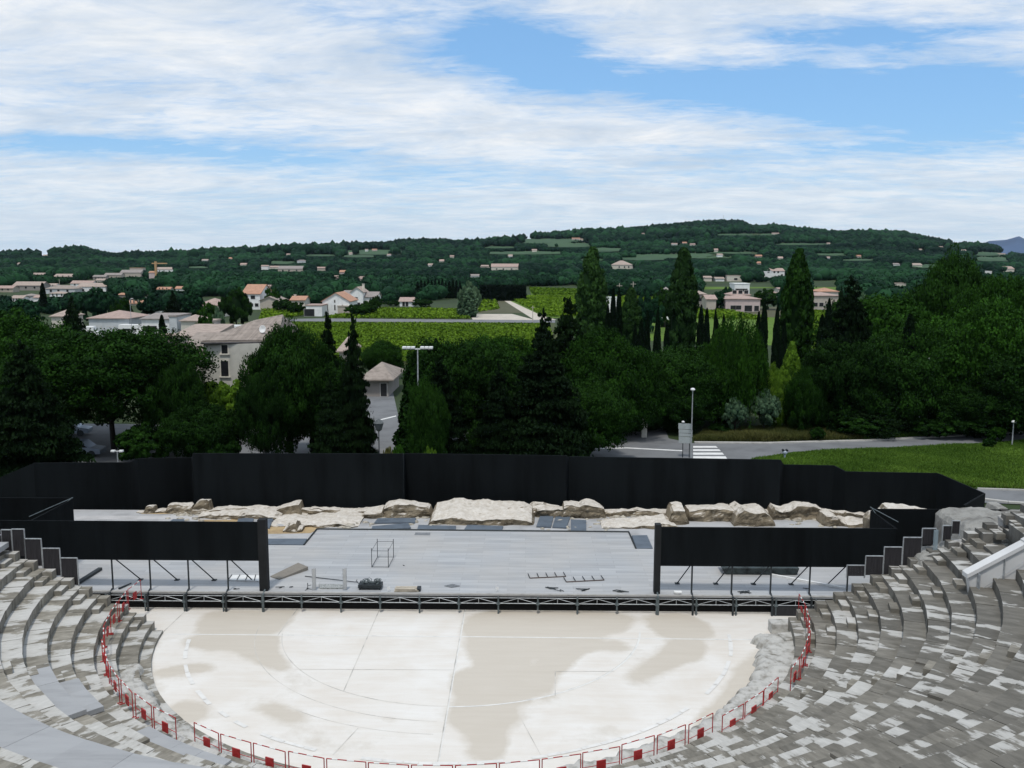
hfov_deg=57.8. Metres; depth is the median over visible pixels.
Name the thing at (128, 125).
sky
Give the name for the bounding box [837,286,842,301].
tree
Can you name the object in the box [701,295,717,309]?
house
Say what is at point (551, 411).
cedar tree
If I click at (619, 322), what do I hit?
cypress tree
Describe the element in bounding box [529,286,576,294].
vineyard
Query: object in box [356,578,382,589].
cable trolley
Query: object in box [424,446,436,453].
shrub
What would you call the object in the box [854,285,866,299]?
tree
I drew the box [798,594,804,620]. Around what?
safety barrier
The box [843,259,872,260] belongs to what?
hill field
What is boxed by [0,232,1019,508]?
ground
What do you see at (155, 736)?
cover board
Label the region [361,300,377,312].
tree
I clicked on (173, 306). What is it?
tree
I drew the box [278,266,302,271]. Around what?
house
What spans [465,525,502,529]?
floor hatch
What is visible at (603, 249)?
hill field
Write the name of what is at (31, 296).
house
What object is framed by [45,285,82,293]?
house
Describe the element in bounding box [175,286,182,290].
house
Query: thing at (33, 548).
ribbed panel
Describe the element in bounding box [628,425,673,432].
gravel yard
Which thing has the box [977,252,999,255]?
hill field
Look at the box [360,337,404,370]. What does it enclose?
broadleaf tree
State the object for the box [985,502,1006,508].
ruin rock
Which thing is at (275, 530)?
earth patch
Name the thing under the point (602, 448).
road line
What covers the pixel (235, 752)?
safety barrier
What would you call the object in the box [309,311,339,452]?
spruce tree
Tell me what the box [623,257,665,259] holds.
hill field
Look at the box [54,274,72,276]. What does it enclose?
house
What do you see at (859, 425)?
thicket
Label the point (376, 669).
floor joint
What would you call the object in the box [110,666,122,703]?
safety barrier
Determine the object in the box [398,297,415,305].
house
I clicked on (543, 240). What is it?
hill field
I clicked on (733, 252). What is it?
hill field
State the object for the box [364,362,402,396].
hut
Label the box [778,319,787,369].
cypress tree
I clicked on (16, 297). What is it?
house
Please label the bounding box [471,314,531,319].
gravel path
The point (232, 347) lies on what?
farmhouse
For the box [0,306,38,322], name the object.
tree
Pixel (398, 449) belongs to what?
shrub
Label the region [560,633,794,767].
podium ruin
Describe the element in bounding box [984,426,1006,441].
shrub
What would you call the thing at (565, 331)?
spruce tree
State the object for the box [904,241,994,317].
pine tree
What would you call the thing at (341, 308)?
garden wall
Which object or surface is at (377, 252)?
hill field
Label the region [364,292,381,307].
house
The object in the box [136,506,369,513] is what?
ruin rock
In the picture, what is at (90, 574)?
dark beam
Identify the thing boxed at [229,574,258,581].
slatted panel
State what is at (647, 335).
cypress tree
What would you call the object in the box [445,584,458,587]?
folded sheet
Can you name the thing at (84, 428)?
parked car
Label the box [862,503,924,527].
ruin rock
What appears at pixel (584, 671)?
floor joint
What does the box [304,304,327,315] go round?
carport
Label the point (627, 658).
floor seam
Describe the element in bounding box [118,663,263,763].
podium ruin
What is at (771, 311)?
ploughed field
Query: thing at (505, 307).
ploughed field
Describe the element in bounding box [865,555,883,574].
ribbed panel
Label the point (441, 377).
cedar tree
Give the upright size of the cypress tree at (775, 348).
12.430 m
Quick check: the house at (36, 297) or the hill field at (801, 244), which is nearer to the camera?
the house at (36, 297)
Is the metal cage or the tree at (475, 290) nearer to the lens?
the metal cage
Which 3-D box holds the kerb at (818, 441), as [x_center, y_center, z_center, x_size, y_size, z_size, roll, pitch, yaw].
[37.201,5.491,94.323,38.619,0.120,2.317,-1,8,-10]
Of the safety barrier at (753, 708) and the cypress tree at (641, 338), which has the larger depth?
the cypress tree at (641, 338)
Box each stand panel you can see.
[312,568,315,589]
[342,568,346,589]
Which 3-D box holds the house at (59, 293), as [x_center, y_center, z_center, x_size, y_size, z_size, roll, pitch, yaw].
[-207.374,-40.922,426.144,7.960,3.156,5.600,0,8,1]
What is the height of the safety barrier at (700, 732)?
1.022 m
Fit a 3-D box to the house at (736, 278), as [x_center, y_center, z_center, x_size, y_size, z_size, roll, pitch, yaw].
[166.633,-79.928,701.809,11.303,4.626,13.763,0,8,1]
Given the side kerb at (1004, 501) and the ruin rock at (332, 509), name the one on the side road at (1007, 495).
the side kerb at (1004, 501)
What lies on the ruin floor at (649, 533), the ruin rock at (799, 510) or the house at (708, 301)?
the ruin rock at (799, 510)
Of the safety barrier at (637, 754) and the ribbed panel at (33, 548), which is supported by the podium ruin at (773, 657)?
the safety barrier at (637, 754)
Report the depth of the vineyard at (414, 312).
293.10 m
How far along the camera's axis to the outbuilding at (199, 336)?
106.55 m
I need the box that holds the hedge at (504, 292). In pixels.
[479,284,526,300]
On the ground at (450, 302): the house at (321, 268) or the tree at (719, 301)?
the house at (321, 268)
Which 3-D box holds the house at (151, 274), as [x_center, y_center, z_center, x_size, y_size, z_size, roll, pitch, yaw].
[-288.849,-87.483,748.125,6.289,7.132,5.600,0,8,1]
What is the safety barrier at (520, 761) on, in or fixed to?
on the podium ruin at (773, 657)
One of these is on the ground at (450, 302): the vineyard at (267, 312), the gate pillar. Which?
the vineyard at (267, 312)
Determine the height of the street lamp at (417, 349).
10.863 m
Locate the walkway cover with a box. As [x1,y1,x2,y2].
[0,542,204,767]
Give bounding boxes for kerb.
[694,431,1020,443]
[977,488,1023,490]
[985,498,1023,503]
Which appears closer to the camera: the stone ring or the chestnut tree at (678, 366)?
the stone ring
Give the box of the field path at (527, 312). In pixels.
[505,301,554,319]
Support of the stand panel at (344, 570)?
on the stage
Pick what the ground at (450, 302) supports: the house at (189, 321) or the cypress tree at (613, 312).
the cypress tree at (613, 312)
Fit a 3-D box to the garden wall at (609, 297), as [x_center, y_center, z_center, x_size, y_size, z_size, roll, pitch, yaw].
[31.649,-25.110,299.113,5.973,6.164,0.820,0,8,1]
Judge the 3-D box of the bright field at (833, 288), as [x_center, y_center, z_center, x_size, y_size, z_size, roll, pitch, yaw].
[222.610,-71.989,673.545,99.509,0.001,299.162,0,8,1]
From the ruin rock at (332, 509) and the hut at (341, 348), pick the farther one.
the hut at (341, 348)
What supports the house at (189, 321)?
on the field soil at (553, 325)
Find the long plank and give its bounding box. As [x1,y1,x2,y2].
[772,574,844,588]
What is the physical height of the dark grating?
0.480 m
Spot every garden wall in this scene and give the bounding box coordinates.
[337,305,349,313]
[607,296,616,309]
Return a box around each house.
[0,286,18,291]
[12,281,50,290]
[12,295,30,301]
[27,294,36,300]
[32,295,39,300]
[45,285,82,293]
[49,291,67,296]
[49,310,84,327]
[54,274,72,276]
[70,280,95,285]
[77,283,106,291]
[86,310,148,332]
[92,275,108,279]
[104,273,124,277]
[120,270,142,276]
[129,300,143,304]
[130,268,145,269]
[139,313,178,332]
[148,271,158,278]
[156,287,173,289]
[157,267,172,271]
[168,313,191,332]
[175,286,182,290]
[179,314,207,330]
[197,319,220,323]
[203,298,228,316]
[261,265,269,269]
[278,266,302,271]
[289,294,310,305]
[317,267,324,270]
[349,284,368,304]
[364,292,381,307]
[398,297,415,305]
[491,264,518,269]
[698,291,705,305]
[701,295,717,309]
[703,276,712,280]
[713,277,724,280]
[724,275,741,281]
[912,263,921,266]
[1002,266,1013,271]
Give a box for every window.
[219,344,229,354]
[219,359,230,377]
[304,309,314,315]
[744,305,751,311]
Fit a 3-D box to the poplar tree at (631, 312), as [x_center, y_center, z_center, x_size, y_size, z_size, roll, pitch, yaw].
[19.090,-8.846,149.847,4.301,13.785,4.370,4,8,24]
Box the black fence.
[0,453,984,512]
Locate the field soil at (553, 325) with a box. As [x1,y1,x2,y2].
[225,321,556,363]
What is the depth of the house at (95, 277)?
734.61 m
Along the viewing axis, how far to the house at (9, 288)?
496.46 m
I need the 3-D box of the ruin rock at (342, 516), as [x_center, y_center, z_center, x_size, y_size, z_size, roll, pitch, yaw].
[-12.797,8.895,61.665,5.801,0.503,4.156,0,8,1]
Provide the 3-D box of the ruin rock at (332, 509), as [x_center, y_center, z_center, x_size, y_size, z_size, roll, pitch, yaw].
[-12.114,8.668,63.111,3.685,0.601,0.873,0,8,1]
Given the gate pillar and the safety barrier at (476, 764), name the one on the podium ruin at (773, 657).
the safety barrier at (476, 764)
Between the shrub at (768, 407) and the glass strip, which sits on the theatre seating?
the glass strip
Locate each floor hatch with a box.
[237,518,253,521]
[268,518,272,528]
[268,539,306,544]
[372,523,410,528]
[374,518,415,523]
[417,525,455,528]
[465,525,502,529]
[536,516,552,527]
[552,516,569,528]
[571,519,585,530]
[632,535,652,548]
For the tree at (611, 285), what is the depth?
414.42 m
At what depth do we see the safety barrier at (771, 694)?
36.49 m
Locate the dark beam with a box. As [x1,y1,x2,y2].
[79,567,101,583]
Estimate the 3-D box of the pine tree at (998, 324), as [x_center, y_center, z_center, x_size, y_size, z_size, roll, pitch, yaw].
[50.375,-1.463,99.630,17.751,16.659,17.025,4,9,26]
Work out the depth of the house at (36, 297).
379.88 m
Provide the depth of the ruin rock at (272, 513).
61.87 m
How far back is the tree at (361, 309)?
288.40 m
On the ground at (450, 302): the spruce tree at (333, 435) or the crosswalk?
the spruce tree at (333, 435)
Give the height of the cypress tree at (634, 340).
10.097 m
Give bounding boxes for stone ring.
[183,634,732,764]
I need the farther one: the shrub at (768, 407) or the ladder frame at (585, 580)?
the shrub at (768, 407)
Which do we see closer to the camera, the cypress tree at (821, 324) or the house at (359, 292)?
the cypress tree at (821, 324)
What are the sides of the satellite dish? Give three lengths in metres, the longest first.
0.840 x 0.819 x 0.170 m
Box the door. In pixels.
[380,383,387,396]
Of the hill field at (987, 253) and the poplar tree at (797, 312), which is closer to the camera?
the poplar tree at (797, 312)
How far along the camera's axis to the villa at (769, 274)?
761.62 m
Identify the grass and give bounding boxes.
[693,422,866,441]
[751,439,1023,488]
[863,429,1022,438]
[877,470,1022,488]
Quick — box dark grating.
[773,606,813,615]
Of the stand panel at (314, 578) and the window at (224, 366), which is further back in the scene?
the window at (224, 366)
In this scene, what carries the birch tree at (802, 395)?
on the ground at (450, 302)
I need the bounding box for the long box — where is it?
[74,515,230,519]
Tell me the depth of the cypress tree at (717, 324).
117.54 m
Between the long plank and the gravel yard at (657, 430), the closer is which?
the long plank
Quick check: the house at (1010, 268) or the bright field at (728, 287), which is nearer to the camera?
the bright field at (728, 287)
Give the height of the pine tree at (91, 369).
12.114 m
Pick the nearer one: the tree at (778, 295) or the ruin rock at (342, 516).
the ruin rock at (342, 516)
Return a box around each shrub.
[205,436,241,452]
[383,447,392,452]
[391,444,404,452]
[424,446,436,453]
[707,423,736,431]
[721,397,749,430]
[748,388,782,427]
[809,427,825,439]
[880,428,896,438]
[906,417,951,436]
[982,437,996,446]
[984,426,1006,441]
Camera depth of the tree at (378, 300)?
328.73 m
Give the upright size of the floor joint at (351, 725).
0.001 m
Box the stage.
[38,528,869,615]
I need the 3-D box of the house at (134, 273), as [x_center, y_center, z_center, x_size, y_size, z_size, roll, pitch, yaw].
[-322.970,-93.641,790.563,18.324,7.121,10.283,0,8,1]
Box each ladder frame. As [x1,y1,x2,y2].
[528,572,565,578]
[563,575,603,581]
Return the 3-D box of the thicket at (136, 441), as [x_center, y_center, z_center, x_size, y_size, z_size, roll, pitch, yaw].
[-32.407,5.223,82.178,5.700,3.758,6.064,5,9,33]
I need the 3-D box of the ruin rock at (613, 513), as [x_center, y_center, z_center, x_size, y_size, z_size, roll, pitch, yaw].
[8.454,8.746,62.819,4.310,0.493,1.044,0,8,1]
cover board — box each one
[30,666,86,718]
[60,678,103,715]
[137,726,230,764]
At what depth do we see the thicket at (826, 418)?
96.49 m
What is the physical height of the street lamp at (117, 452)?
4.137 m
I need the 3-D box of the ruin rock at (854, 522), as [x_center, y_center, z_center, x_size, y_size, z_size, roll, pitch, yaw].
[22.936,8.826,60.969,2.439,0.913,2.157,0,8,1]
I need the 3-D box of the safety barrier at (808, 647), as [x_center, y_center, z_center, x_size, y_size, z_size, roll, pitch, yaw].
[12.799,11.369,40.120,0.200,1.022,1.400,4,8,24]
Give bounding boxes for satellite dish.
[259,325,265,332]
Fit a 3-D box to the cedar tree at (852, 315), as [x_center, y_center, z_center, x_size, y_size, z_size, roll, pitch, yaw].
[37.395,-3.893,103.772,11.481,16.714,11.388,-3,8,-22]
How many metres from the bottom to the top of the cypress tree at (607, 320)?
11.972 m
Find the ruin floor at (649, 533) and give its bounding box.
[74,510,857,548]
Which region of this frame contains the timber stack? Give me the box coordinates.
[394,586,420,591]
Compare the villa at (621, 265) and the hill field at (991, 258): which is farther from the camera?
the hill field at (991, 258)
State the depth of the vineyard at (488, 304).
348.61 m
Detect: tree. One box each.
[0,298,46,323]
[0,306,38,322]
[0,311,71,388]
[0,338,95,476]
[0,342,107,416]
[1,324,225,449]
[39,282,47,313]
[58,295,86,332]
[74,286,117,320]
[110,297,133,311]
[136,294,166,313]
[137,356,207,454]
[155,399,244,457]
[158,314,167,332]
[163,290,184,312]
[181,286,203,315]
[195,315,213,323]
[196,302,215,316]
[203,379,240,413]
[211,306,224,323]
[218,287,252,324]
[233,366,288,452]
[237,313,339,452]
[264,288,280,298]
[272,298,290,310]
[286,302,305,312]
[287,346,365,452]
[307,376,355,452]
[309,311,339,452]
[338,313,378,452]
[344,304,370,315]
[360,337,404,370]
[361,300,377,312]
[370,295,381,306]
[382,301,399,305]
[392,350,427,452]
[400,335,522,439]
[406,375,451,453]
[407,356,471,453]
[412,299,432,306]
[448,281,450,297]
[451,279,454,298]
[454,280,457,298]
[456,288,478,316]
[457,280,481,306]
[465,334,536,422]
[466,362,524,454]
[486,333,595,456]
[519,308,565,390]
[553,296,583,377]
[556,324,666,436]
[567,375,638,455]
[574,246,609,339]
[605,305,609,331]
[606,280,624,295]
[609,288,616,332]
[616,287,622,337]
[622,287,642,345]
[632,322,637,346]
[637,319,645,351]
[638,291,664,331]
[644,310,650,351]
[647,376,709,433]
[649,342,742,423]
[652,287,669,326]
[652,309,660,353]
[663,321,669,350]
[664,247,699,354]
[695,304,703,349]
[700,312,771,428]
[702,308,710,348]
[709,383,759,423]
[711,291,724,308]
[713,308,716,333]
[714,319,718,346]
[719,287,733,294]
[754,288,776,309]
[755,311,760,344]
[758,361,788,426]
[759,299,767,361]
[770,306,779,367]
[776,278,785,310]
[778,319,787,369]
[779,248,814,361]
[780,341,800,424]
[781,364,830,430]
[800,337,916,431]
[804,288,949,357]
[815,314,826,347]
[816,274,872,404]
[825,298,831,339]
[828,384,910,438]
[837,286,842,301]
[840,327,948,428]
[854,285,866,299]
[891,320,991,421]
[900,313,915,423]
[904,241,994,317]
[917,293,1023,434]
[923,378,1011,437]
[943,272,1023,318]
[944,348,1023,434]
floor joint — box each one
[254,626,421,720]
[281,634,638,706]
[290,707,419,733]
[339,669,413,669]
[343,609,379,690]
[437,610,464,761]
[555,671,613,671]
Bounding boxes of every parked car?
[72,423,92,435]
[77,439,106,456]
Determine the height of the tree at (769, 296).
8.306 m
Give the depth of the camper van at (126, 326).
213.51 m
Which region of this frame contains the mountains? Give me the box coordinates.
[985,236,1023,253]
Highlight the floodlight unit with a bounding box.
[782,449,787,456]
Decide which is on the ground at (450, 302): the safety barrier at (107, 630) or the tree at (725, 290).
the tree at (725, 290)
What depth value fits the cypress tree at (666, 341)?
117.74 m
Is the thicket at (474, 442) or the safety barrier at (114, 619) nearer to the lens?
the safety barrier at (114, 619)
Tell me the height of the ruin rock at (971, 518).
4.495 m
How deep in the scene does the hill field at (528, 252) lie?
1314.51 m
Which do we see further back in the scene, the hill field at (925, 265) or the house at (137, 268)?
the hill field at (925, 265)
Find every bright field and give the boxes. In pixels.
[512,301,779,344]
[704,287,774,288]
[814,287,835,289]
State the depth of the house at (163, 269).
956.77 m
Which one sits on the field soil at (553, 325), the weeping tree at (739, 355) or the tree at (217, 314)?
the tree at (217, 314)
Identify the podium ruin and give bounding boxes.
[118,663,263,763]
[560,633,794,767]
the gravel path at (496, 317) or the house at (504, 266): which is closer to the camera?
the gravel path at (496, 317)
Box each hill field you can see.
[189,266,207,267]
[271,261,293,263]
[306,254,334,255]
[344,255,373,256]
[347,250,401,254]
[485,246,513,247]
[489,251,559,253]
[518,238,577,242]
[547,243,589,246]
[598,247,620,251]
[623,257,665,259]
[636,254,677,257]
[667,256,730,257]
[690,253,712,256]
[709,252,756,253]
[718,234,774,234]
[776,243,825,244]
[818,253,843,255]
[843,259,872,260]
[912,264,930,267]
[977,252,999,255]
[977,257,1007,260]
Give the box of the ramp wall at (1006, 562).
[962,537,1023,590]
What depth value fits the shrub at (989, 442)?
89.57 m
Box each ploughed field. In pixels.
[477,301,522,312]
[744,307,779,316]
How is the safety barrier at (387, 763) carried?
on the theatre seating
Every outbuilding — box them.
[172,324,233,343]
[186,332,220,377]
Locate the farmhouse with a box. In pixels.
[200,314,297,430]
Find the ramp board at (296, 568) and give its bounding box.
[270,563,307,579]
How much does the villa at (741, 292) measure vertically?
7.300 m
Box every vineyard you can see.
[259,307,303,318]
[292,321,552,360]
[324,306,470,318]
[478,299,499,311]
[514,294,768,319]
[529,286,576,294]
[811,309,824,350]
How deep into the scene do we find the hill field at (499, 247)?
1707.97 m
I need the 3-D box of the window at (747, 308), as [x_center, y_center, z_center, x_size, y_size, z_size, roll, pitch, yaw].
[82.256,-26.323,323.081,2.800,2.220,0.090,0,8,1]
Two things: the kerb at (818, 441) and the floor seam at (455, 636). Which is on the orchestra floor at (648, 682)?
the floor seam at (455, 636)
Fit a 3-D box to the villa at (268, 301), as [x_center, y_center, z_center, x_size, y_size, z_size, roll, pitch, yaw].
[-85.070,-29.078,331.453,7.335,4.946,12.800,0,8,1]
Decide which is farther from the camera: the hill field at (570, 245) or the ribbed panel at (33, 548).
the hill field at (570, 245)
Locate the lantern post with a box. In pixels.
[374,418,383,452]
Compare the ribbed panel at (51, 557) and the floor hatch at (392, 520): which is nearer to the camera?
the ribbed panel at (51, 557)
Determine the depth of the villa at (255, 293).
331.57 m
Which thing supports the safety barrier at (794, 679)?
on the theatre seating
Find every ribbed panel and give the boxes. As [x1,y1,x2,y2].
[0,529,12,550]
[11,529,25,557]
[24,538,42,567]
[42,548,60,574]
[60,557,79,585]
[846,565,864,577]
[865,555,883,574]
[883,546,902,573]
[902,537,922,564]
[921,528,936,546]
[941,525,951,542]
[951,520,960,535]
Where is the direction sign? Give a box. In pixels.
[678,421,692,457]
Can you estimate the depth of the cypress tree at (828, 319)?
115.03 m
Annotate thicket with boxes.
[112,421,169,460]
[462,420,483,452]
[797,407,845,426]
[835,411,902,435]
[930,416,1000,434]
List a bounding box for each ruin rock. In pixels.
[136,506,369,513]
[144,505,157,513]
[165,502,194,513]
[187,505,269,514]
[193,499,213,512]
[198,508,282,519]
[271,508,363,527]
[276,500,307,515]
[283,520,304,532]
[309,506,356,512]
[362,505,384,518]
[383,499,432,517]
[428,498,534,525]
[530,502,558,513]
[535,506,568,517]
[561,498,605,518]
[600,513,676,528]
[604,507,864,517]
[606,508,647,516]
[665,501,688,524]
[684,503,733,521]
[729,501,774,526]
[767,501,821,519]
[816,509,847,526]
[842,512,865,527]
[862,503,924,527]
[914,553,933,565]
[915,541,950,564]
[932,507,1019,545]
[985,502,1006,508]
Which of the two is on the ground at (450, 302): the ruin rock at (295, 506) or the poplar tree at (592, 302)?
the poplar tree at (592, 302)
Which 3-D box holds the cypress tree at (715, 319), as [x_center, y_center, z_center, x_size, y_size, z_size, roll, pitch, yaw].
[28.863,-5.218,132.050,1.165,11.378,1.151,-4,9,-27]
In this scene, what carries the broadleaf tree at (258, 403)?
on the ground at (450, 302)
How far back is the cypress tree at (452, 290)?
427.83 m
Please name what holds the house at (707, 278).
on the ground at (450, 302)
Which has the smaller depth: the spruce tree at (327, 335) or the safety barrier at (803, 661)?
the safety barrier at (803, 661)
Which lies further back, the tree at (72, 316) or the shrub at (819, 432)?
the tree at (72, 316)
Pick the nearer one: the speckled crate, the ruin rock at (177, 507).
the speckled crate
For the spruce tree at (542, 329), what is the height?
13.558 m
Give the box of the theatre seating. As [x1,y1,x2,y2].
[0,504,1023,767]
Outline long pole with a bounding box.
[305,576,354,581]
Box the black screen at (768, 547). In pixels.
[653,507,1018,615]
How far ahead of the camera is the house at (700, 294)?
332.88 m
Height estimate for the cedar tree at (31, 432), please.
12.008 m
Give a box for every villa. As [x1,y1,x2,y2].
[243,284,271,309]
[259,296,288,309]
[321,291,358,314]
[611,261,632,268]
[722,294,759,311]
[724,290,750,295]
[729,283,749,291]
[764,271,772,277]
[767,268,784,275]
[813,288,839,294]
[814,292,837,309]
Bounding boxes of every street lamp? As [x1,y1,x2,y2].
[110,450,123,461]
[402,346,432,381]
[690,388,694,457]
[1011,420,1015,443]
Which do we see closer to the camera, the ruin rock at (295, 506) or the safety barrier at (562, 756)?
the safety barrier at (562, 756)
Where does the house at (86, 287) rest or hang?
on the ground at (450, 302)
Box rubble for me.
[165,513,836,530]
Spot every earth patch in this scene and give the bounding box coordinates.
[198,519,237,521]
[268,527,315,533]
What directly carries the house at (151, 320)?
on the ground at (450, 302)
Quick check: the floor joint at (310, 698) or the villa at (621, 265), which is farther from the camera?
the villa at (621, 265)
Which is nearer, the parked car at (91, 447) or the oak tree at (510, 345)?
the parked car at (91, 447)
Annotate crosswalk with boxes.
[693,446,726,458]
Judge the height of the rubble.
0.430 m
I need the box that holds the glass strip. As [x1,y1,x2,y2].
[932,530,938,549]
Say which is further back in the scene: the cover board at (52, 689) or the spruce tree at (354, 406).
the spruce tree at (354, 406)
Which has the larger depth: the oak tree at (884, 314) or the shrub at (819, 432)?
the oak tree at (884, 314)
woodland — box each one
[0,219,1023,260]
[0,234,1023,281]
[0,269,1023,313]
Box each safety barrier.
[100,639,105,674]
[103,614,113,646]
[103,626,106,654]
[104,652,109,683]
[109,602,120,633]
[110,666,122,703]
[118,590,129,620]
[119,680,135,717]
[127,580,143,608]
[134,693,152,727]
[153,706,176,739]
[194,722,219,751]
[220,734,251,761]
[253,742,285,767]
[288,751,324,767]
[326,758,365,767]
[368,762,408,767]
[411,764,452,767]
[455,763,496,767]
[499,759,539,767]
[542,753,580,767]
[582,746,619,767]
[621,735,654,763]
[657,724,685,753]
[688,713,712,743]
[721,703,743,731]
[744,690,763,718]
[763,677,778,704]
[790,657,799,690]
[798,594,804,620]
[799,643,807,678]
[804,630,811,664]
[805,605,808,636]
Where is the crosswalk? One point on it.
(720, 457)
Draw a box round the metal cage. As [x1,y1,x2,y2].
[371,539,393,567]
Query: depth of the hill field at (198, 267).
1140.31 m
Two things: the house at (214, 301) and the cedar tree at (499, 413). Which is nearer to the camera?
the cedar tree at (499, 413)
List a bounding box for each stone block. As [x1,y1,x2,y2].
[768,619,788,633]
[777,632,792,640]
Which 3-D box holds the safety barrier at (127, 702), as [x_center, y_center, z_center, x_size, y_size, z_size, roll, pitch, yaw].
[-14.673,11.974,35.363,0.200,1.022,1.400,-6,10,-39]
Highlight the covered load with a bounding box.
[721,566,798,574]
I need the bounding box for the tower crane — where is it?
[152,261,166,275]
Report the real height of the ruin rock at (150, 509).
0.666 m
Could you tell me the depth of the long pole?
49.76 m
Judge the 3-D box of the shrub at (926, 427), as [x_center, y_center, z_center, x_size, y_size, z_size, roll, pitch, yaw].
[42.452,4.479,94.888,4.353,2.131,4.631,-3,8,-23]
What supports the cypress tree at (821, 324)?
on the ground at (450, 302)
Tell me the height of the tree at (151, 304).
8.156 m
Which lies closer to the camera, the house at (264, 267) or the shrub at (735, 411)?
the shrub at (735, 411)
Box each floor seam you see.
[169,634,751,639]
[449,632,640,706]
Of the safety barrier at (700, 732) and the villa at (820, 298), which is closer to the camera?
the safety barrier at (700, 732)
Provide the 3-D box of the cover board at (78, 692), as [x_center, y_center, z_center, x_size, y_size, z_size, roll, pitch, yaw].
[-16.056,11.619,34.387,0.860,0.190,3.117,-7,10,-41]
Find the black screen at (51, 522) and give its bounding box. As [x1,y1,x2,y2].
[0,497,269,611]
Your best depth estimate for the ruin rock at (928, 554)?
44.03 m
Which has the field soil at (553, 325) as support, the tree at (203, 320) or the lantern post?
the tree at (203, 320)
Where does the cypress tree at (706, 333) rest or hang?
on the ground at (450, 302)
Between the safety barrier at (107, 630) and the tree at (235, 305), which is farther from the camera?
the tree at (235, 305)
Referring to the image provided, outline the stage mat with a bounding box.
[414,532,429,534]
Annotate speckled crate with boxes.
[319,584,343,588]
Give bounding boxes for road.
[69,393,1023,461]
[290,318,554,322]
[977,489,1023,503]
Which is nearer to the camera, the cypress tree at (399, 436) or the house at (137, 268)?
the cypress tree at (399, 436)
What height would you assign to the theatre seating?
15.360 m
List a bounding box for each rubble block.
[998,515,1008,526]
[998,525,1009,541]
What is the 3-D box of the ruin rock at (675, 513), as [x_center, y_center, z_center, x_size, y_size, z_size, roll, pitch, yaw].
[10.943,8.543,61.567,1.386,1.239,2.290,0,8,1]
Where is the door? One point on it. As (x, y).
(383, 386)
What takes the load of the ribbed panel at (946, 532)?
attached to the theatre seating
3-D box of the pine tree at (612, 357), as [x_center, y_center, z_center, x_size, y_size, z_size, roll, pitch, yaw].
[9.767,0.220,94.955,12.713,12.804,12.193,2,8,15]
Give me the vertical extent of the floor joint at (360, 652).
0.001 m
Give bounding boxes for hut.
[336,337,361,359]
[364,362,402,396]
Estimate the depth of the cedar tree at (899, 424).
93.94 m
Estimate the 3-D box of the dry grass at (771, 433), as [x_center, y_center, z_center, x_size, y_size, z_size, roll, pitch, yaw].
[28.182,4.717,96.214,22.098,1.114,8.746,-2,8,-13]
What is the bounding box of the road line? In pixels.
[381,416,681,450]
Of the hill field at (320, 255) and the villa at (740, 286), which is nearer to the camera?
the villa at (740, 286)
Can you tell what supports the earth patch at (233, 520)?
on the ruin floor at (649, 533)
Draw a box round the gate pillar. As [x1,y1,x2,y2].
[641,419,646,437]
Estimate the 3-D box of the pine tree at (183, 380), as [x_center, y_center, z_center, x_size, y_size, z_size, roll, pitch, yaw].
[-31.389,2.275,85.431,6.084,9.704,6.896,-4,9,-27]
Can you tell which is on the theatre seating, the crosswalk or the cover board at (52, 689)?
the cover board at (52, 689)
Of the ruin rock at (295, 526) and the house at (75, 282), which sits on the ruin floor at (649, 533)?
the ruin rock at (295, 526)
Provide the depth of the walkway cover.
25.87 m
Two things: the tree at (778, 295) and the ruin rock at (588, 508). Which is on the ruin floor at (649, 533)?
the ruin rock at (588, 508)
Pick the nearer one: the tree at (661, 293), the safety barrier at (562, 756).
the safety barrier at (562, 756)
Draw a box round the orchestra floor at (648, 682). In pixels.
[129,607,795,767]
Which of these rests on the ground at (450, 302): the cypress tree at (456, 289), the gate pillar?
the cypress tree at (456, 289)
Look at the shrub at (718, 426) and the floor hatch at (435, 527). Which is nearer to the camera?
the floor hatch at (435, 527)
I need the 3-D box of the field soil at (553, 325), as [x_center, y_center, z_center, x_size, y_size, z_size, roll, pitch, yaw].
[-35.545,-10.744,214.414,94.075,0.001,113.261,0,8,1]
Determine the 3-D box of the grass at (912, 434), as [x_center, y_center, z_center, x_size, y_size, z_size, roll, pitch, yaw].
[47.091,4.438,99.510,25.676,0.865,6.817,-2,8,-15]
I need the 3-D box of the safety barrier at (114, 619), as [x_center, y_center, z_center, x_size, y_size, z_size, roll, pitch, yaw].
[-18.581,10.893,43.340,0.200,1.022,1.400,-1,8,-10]
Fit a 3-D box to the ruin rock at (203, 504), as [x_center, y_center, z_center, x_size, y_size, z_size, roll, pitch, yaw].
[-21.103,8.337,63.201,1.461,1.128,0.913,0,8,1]
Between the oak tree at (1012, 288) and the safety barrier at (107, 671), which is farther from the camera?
the oak tree at (1012, 288)
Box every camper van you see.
[82,326,102,336]
[118,324,141,334]
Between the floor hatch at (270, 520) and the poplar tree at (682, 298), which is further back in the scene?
the poplar tree at (682, 298)
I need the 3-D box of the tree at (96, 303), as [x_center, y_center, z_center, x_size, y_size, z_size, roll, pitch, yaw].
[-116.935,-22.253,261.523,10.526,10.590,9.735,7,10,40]
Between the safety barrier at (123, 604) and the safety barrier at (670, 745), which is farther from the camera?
the safety barrier at (123, 604)
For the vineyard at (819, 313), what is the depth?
281.74 m
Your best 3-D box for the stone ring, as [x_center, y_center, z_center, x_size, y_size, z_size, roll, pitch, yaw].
[-2.533,12.862,39.226,26.051,0.001,11.978,0,8,1]
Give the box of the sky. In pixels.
[0,0,1023,255]
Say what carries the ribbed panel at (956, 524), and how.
attached to the theatre seating

